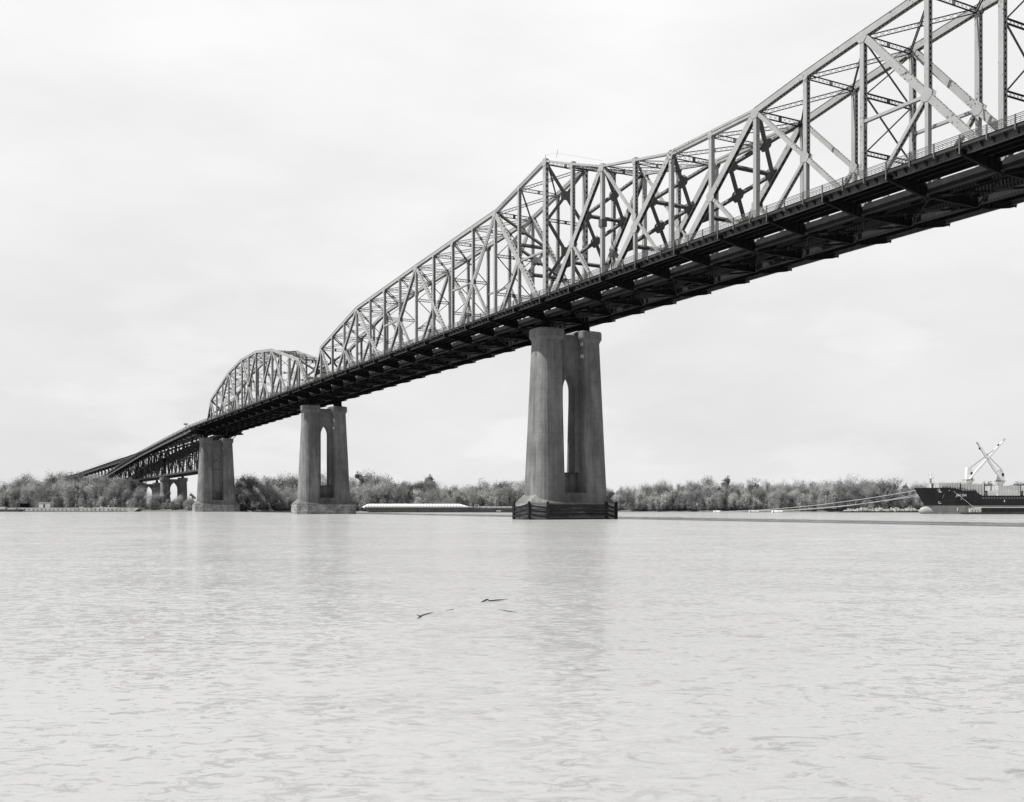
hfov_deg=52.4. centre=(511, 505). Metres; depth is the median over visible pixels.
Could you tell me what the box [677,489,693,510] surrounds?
willow tree
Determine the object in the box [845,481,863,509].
broadleaf tree
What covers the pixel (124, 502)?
willow bush
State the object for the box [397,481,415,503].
broadleaf tree
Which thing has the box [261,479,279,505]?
willow tree
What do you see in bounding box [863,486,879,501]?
broadleaf tree
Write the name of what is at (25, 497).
willow tree
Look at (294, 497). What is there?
willow tree
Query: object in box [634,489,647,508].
willow tree
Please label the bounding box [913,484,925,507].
broadleaf tree
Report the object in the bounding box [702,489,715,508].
willow tree
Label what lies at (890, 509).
stone heap
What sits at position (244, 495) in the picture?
willow tree
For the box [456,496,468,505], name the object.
willow bush
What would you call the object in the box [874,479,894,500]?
broadleaf tree
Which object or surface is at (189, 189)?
sky
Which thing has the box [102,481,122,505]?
willow tree
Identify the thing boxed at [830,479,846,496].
willow tree
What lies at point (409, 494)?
slender tree
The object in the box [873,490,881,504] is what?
slender tree
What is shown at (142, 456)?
deck truss span
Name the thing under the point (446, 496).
willow tree
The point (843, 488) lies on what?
slender tree
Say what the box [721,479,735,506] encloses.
willow tree
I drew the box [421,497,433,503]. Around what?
willow bush
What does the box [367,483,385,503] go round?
willow tree
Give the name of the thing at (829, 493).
willow tree
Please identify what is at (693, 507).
willow bush
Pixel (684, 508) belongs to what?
willow bush
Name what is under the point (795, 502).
willow bush
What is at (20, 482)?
broadleaf tree
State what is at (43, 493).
willow tree
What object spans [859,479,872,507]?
willow tree
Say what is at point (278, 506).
willow bush
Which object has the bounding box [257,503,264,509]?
willow bush
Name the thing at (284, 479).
willow tree
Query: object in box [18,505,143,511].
deck barge
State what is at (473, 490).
willow tree
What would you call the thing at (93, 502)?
willow bush
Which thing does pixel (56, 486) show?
willow tree
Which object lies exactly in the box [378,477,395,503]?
willow tree
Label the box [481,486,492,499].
willow tree
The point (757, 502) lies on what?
willow bush
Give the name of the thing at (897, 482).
leafless tree
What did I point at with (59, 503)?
willow bush
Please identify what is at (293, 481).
broadleaf tree
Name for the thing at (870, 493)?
willow tree
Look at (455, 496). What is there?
willow tree
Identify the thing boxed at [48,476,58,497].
slender tree
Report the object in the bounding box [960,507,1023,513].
loading barge
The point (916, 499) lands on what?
willow tree
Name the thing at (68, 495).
willow tree
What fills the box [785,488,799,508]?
willow tree
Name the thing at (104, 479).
broadleaf tree
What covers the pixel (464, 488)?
willow tree
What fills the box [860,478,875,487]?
broadleaf tree
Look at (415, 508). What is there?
covered barge
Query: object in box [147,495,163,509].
willow bush
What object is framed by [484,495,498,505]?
willow bush
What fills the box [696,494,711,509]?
willow bush
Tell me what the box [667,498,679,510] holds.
willow bush
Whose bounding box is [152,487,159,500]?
slender tree
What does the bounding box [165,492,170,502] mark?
slender tree
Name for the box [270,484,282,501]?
slender tree
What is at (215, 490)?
concrete pier
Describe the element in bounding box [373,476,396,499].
broadleaf tree
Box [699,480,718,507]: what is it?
willow tree
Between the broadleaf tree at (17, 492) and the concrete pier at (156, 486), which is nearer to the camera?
the broadleaf tree at (17, 492)
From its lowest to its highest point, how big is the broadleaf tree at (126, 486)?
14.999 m
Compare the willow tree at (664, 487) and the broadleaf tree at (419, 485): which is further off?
the broadleaf tree at (419, 485)
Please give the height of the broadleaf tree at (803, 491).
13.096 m
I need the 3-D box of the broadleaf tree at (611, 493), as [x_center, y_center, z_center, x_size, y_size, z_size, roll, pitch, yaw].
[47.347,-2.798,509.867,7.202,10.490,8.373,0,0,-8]
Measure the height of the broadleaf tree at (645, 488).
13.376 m
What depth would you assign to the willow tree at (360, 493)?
514.43 m
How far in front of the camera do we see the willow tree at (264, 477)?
551.24 m
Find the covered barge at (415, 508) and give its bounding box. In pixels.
[363,504,476,511]
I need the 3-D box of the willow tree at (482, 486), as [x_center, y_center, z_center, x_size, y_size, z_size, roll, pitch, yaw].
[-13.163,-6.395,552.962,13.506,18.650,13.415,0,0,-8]
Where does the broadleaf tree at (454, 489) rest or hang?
on the bank
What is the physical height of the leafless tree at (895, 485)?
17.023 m
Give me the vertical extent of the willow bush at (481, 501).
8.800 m
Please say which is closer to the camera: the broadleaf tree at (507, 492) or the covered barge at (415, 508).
the covered barge at (415, 508)
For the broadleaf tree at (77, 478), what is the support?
on the bank
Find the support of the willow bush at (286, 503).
on the bank
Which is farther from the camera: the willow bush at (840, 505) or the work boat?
the work boat
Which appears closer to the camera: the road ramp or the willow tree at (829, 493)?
the willow tree at (829, 493)
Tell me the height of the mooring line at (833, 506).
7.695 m
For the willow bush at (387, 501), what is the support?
on the bank
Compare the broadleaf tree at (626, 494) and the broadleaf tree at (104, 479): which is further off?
the broadleaf tree at (104, 479)
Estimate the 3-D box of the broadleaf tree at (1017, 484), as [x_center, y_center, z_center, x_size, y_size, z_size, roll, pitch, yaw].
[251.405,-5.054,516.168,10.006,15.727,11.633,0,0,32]
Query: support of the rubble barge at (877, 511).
on the river water
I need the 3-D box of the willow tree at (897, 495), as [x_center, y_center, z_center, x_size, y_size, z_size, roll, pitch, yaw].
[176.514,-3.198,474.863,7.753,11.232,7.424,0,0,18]
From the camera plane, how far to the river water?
20.00 m
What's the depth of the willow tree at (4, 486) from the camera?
555.65 m
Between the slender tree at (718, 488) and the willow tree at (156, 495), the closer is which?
the slender tree at (718, 488)
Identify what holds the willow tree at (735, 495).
on the bank
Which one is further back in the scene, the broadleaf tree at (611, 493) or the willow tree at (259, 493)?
the willow tree at (259, 493)
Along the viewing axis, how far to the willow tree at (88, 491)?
537.35 m
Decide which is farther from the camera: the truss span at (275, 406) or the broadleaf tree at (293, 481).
the broadleaf tree at (293, 481)
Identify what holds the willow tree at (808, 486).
on the bank
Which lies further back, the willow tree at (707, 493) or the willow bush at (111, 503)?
the willow bush at (111, 503)
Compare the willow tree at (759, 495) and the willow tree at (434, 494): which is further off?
the willow tree at (434, 494)
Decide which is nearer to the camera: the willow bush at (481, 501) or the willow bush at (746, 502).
the willow bush at (746, 502)
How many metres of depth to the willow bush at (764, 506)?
487.32 m
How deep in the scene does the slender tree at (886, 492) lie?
474.70 m
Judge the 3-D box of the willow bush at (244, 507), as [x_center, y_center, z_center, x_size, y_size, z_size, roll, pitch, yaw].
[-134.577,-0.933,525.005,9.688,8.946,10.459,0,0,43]
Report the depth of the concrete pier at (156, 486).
673.08 m
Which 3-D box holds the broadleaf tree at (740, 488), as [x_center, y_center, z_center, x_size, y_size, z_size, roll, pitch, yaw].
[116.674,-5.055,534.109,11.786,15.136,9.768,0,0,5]
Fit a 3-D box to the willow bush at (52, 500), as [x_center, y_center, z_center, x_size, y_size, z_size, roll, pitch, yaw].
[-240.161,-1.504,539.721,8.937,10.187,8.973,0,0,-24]
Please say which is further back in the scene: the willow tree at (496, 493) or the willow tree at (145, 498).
the willow tree at (145, 498)
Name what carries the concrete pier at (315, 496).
in the river water
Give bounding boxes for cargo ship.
[914,439,1023,513]
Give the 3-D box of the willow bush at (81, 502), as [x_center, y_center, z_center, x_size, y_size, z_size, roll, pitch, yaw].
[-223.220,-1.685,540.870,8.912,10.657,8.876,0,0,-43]
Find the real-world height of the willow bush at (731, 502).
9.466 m
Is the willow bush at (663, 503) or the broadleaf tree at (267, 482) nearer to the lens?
the willow bush at (663, 503)
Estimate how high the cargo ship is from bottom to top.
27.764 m
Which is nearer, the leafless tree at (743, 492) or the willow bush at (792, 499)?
the willow bush at (792, 499)
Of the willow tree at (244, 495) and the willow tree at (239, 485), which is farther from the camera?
the willow tree at (239, 485)
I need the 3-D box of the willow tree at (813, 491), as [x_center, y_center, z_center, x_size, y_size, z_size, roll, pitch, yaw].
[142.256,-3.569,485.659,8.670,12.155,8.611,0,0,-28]
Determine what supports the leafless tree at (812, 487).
on the bank
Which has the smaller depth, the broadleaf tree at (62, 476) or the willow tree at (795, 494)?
the willow tree at (795, 494)
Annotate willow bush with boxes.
[0,497,12,507]
[10,497,23,507]
[42,493,57,507]
[54,497,65,507]
[62,500,74,507]
[75,496,88,507]
[86,495,98,507]
[96,493,109,505]
[107,497,120,505]
[119,500,129,507]
[126,498,138,507]
[137,499,149,509]
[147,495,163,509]
[161,502,170,508]
[169,499,184,509]
[183,496,193,509]
[237,495,251,509]
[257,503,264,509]
[264,501,275,508]
[274,502,282,509]
[282,496,296,508]
[358,491,376,508]
[381,495,396,503]
[413,496,424,503]
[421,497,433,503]
[442,494,455,503]
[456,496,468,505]
[474,495,492,506]
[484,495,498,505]
[505,496,518,505]
[618,503,624,509]
[626,496,639,510]
[635,503,646,510]
[646,495,660,510]
[658,491,673,510]
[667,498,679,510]
[677,504,686,509]
[686,500,697,510]
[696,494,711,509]
[705,494,722,508]
[719,498,732,509]
[725,495,741,509]
[739,491,757,510]
[748,497,761,509]
[761,502,772,508]
[770,494,784,509]
[780,495,795,509]
[793,498,804,508]
[796,493,814,510]
[832,496,845,510]
[843,501,853,509]
[860,498,872,508]
[874,500,884,508]
[875,495,897,508]
[897,497,911,508]
[900,496,916,508]
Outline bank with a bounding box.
[8,505,918,511]
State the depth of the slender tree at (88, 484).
563.84 m
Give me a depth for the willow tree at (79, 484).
552.25 m
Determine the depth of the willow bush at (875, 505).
478.13 m
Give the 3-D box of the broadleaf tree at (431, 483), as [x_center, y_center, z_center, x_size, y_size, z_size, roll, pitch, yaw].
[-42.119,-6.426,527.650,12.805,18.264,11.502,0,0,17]
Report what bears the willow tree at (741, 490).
on the bank
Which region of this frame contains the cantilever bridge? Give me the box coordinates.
[288,0,1023,405]
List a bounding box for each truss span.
[109,453,160,482]
[128,444,191,479]
[151,425,242,475]
[188,349,351,437]
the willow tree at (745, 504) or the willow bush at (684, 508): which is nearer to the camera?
the willow tree at (745, 504)
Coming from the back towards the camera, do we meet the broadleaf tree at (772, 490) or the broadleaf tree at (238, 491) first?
the broadleaf tree at (238, 491)
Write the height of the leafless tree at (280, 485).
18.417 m
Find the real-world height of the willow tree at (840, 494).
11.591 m
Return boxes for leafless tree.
[85,478,95,499]
[274,478,287,503]
[735,488,753,502]
[743,478,762,492]
[805,480,817,503]
[885,478,900,490]
[888,476,902,497]
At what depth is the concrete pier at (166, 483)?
601.04 m
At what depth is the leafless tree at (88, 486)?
551.17 m
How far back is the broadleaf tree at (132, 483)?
566.17 m
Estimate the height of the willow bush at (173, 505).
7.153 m
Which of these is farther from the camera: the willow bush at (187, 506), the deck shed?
the willow bush at (187, 506)
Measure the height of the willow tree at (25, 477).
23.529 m
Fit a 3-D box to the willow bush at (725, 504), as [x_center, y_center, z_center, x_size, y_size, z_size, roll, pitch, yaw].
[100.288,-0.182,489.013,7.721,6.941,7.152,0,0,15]
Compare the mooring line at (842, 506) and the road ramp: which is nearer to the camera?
the mooring line at (842, 506)
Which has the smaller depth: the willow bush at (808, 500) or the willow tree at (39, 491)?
the willow bush at (808, 500)
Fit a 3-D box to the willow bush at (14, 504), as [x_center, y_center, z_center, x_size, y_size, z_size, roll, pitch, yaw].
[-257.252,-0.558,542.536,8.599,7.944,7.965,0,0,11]
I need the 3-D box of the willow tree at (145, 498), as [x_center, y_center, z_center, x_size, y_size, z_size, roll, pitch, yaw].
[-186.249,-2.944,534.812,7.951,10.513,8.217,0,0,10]
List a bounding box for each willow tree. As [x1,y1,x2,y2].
[0,477,18,499]
[0,485,14,507]
[16,481,35,507]
[17,473,39,502]
[19,485,38,507]
[29,480,48,507]
[31,480,53,505]
[41,469,62,498]
[45,480,62,500]
[53,473,73,499]
[58,480,77,507]
[67,478,88,507]
[76,482,97,505]
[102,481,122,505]
[130,488,145,507]
[144,493,155,505]
[153,493,165,508]
[172,496,181,505]
[186,496,195,508]
[234,476,254,502]
[240,490,253,509]
[250,476,271,506]
[251,484,268,508]
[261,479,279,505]
[274,474,294,501]
[277,485,292,508]
[284,485,296,506]
[288,489,297,502]
[321,475,326,484]
[349,473,356,501]
[350,485,364,507]
[354,478,376,508]
[360,472,389,500]
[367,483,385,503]
[376,472,394,503]
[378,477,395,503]
[410,488,424,503]
[422,486,440,503]
[434,480,448,498]
[438,490,450,503]
[451,490,463,504]
[454,484,468,500]
[463,484,479,503]
[463,486,477,505]
[476,477,493,491]
[477,489,490,505]
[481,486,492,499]
[486,487,500,502]
[509,485,523,505]
[514,478,524,495]
[611,494,623,506]
[618,483,627,505]
[624,486,641,506]
[631,483,645,502]
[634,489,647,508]
[647,491,657,505]
[655,478,676,501]
[666,486,681,510]
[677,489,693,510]
[680,485,694,502]
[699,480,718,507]
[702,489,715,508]
[712,488,725,509]
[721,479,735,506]
[727,491,740,507]
[731,481,747,504]
[739,492,755,508]
[751,484,766,507]
[753,485,767,508]
[760,476,775,490]
[765,489,777,508]
[768,477,789,499]
[775,486,790,508]
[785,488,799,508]
[791,478,806,494]
[806,480,821,506]
[808,487,824,506]
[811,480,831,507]
[816,482,836,510]
[818,479,834,507]
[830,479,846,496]
[832,487,849,510]
[843,473,866,506]
[847,484,862,507]
[856,485,875,507]
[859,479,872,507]
[870,478,883,506]
[891,488,906,507]
[913,492,923,508]
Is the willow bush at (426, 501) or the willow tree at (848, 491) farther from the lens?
the willow bush at (426, 501)
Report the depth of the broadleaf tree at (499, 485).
532.37 m
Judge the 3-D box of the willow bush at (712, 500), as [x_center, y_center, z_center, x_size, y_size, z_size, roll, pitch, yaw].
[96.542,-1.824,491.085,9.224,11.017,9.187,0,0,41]
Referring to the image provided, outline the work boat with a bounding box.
[0,507,24,511]
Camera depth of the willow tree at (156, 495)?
536.77 m
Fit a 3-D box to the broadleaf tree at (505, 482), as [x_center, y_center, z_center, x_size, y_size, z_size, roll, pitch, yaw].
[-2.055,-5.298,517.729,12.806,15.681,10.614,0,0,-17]
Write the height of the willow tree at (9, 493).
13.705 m
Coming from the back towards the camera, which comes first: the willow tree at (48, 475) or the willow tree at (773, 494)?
the willow tree at (48, 475)
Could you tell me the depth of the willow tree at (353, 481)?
527.69 m
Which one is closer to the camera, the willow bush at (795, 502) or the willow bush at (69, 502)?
the willow bush at (795, 502)
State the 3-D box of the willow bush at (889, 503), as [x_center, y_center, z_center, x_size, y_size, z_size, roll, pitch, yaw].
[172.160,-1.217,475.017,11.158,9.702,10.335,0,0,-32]
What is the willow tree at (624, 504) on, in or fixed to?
on the bank
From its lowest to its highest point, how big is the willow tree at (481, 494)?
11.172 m
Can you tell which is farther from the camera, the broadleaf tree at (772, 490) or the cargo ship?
the broadleaf tree at (772, 490)
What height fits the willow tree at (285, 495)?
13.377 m
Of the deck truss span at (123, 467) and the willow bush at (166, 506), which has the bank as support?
the willow bush at (166, 506)
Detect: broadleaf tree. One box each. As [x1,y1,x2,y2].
[5,479,28,497]
[8,487,21,500]
[47,471,70,505]
[64,472,85,484]
[90,474,111,505]
[90,482,108,500]
[106,474,128,500]
[118,474,137,504]
[119,483,134,501]
[119,488,132,501]
[134,484,147,497]
[235,486,243,501]
[236,474,258,499]
[243,476,261,505]
[257,477,275,500]
[286,471,297,493]
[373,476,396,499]
[389,482,406,503]
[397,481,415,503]
[407,481,427,494]
[419,476,439,498]
[444,484,460,498]
[494,481,507,502]
[495,481,513,503]
[500,485,517,505]
[606,489,614,499]
[620,490,632,508]
[635,484,652,502]
[646,482,662,500]
[685,479,701,505]
[691,489,704,508]
[693,474,713,497]
[723,486,738,499]
[728,482,746,498]
[746,482,760,494]
[764,484,777,502]
[780,483,792,498]
[799,486,812,504]
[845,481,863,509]
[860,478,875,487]
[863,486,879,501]
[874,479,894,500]
[901,483,919,500]
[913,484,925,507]
[1010,481,1023,485]
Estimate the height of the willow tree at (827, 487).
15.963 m
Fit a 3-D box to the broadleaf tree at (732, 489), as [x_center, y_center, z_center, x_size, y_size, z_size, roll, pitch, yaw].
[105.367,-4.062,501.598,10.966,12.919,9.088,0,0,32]
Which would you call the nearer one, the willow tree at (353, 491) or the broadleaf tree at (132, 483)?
the willow tree at (353, 491)
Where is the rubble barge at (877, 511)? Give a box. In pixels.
[837,511,918,511]
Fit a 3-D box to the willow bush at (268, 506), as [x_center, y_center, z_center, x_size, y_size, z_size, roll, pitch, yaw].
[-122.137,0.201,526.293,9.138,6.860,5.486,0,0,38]
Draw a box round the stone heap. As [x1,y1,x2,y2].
[844,507,918,510]
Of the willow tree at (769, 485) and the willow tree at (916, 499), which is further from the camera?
the willow tree at (769, 485)
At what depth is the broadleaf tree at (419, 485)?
528.39 m
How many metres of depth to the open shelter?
518.80 m
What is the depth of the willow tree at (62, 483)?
554.74 m
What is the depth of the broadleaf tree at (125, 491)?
536.89 m
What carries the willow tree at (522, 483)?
on the bank
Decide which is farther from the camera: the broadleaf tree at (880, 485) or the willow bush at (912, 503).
the broadleaf tree at (880, 485)
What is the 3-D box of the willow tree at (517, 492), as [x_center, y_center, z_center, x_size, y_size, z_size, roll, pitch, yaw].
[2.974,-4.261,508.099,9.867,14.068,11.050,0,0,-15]
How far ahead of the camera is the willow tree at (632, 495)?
506.90 m
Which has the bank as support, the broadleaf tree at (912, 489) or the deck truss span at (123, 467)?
the broadleaf tree at (912, 489)
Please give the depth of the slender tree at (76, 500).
536.14 m
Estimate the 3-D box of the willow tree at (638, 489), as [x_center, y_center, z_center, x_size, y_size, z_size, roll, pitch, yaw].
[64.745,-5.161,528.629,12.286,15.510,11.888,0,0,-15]
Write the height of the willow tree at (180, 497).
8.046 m
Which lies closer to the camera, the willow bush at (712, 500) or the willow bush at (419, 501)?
the willow bush at (712, 500)
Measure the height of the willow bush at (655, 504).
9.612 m
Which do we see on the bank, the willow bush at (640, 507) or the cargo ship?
the willow bush at (640, 507)
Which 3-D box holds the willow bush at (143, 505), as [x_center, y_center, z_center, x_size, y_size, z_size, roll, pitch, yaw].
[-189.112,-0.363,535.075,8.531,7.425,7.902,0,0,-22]
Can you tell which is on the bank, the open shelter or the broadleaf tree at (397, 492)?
the broadleaf tree at (397, 492)
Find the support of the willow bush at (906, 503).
on the bank
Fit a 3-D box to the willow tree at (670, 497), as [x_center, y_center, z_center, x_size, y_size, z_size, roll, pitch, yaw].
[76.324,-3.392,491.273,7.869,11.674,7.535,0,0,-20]
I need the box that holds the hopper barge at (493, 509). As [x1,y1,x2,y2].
[473,505,511,511]
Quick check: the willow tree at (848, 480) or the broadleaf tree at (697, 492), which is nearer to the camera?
the broadleaf tree at (697, 492)
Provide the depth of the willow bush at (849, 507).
476.27 m
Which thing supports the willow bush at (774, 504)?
on the bank
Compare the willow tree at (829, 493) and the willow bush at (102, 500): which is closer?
the willow tree at (829, 493)
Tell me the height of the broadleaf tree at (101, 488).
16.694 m
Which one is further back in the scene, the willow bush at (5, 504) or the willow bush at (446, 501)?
the willow bush at (5, 504)
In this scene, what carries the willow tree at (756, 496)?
on the bank
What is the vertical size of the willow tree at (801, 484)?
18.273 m
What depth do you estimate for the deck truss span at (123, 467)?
700.79 m
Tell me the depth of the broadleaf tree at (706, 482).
519.29 m
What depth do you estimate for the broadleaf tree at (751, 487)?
537.62 m
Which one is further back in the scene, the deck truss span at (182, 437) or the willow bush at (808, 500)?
the deck truss span at (182, 437)
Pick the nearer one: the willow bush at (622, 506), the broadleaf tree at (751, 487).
the willow bush at (622, 506)
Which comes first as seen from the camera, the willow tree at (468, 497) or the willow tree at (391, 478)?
the willow tree at (468, 497)
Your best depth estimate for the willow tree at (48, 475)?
587.23 m
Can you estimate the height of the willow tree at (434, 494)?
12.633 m
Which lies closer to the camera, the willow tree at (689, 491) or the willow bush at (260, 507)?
the willow tree at (689, 491)
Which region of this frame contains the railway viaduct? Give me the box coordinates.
[70,456,128,504]
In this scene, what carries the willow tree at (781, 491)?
on the bank
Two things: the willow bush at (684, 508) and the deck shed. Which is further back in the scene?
the deck shed
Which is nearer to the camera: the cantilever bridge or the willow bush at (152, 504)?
the cantilever bridge
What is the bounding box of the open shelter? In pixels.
[16,503,30,507]
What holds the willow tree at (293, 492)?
on the bank
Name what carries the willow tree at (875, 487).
on the bank
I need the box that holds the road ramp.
[82,471,118,505]
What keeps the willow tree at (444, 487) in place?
on the bank
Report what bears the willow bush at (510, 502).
on the bank
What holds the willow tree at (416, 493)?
on the bank
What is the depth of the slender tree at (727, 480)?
534.98 m
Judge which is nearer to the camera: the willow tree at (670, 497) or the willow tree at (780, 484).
the willow tree at (670, 497)
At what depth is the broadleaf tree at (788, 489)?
497.57 m
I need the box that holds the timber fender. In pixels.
[512,501,617,519]
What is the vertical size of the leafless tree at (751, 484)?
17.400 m
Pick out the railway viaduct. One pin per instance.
(102, 468)
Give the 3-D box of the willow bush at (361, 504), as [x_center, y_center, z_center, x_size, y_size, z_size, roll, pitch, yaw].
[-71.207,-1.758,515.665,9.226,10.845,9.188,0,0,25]
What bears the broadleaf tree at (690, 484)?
on the bank
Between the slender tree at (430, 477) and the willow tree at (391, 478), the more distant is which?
the willow tree at (391, 478)
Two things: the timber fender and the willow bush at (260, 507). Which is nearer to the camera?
the timber fender
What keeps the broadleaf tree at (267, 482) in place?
on the bank
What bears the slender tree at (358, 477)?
on the bank
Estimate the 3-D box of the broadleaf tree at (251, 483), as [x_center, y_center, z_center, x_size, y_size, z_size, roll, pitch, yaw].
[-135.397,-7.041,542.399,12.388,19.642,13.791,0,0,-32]
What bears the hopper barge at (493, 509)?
on the river water
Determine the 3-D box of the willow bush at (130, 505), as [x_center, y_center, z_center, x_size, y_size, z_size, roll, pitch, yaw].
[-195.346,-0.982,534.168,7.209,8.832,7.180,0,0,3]
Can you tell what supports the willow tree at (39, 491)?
on the bank
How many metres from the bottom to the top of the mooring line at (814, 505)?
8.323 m
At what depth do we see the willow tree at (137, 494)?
536.65 m
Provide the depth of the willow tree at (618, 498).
497.46 m
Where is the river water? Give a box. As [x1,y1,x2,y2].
[0,511,1023,801]
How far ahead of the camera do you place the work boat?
505.00 m
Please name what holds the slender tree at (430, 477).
on the bank
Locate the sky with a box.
[0,0,1023,504]
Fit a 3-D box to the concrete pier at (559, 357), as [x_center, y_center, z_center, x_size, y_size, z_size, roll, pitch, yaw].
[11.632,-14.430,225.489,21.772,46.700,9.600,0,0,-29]
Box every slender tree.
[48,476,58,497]
[72,484,85,504]
[83,478,96,498]
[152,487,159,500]
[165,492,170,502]
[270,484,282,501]
[354,471,368,497]
[402,489,412,503]
[420,474,432,493]
[717,486,726,502]
[720,476,730,489]
[840,484,848,498]
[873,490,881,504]
[881,487,893,504]
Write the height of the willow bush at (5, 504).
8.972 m
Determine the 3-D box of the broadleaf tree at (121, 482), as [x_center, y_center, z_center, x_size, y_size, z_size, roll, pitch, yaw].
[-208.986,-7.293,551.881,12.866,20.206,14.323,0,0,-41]
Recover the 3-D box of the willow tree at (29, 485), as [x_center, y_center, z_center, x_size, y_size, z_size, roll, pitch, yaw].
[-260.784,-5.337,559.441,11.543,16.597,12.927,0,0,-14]
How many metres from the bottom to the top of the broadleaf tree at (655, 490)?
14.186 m
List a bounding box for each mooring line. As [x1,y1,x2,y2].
[718,490,915,511]
[756,490,949,510]
[779,494,917,510]
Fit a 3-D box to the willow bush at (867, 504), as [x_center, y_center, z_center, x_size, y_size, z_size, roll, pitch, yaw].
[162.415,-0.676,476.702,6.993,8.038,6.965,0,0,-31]
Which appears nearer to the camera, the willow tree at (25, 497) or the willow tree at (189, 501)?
the willow tree at (189, 501)
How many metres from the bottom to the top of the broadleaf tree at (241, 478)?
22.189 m
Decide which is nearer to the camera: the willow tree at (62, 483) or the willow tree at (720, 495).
the willow tree at (720, 495)
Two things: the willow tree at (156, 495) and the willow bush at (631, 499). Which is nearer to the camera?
the willow bush at (631, 499)
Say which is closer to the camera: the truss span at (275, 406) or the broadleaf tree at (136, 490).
the truss span at (275, 406)
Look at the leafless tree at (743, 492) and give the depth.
504.19 m
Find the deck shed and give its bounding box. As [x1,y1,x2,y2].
[38,502,53,507]
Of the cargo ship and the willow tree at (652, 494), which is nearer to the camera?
the cargo ship
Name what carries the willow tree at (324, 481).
on the bank
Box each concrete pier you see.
[133,482,159,505]
[155,477,187,506]
[192,438,239,511]
[291,405,355,513]
[515,327,614,519]

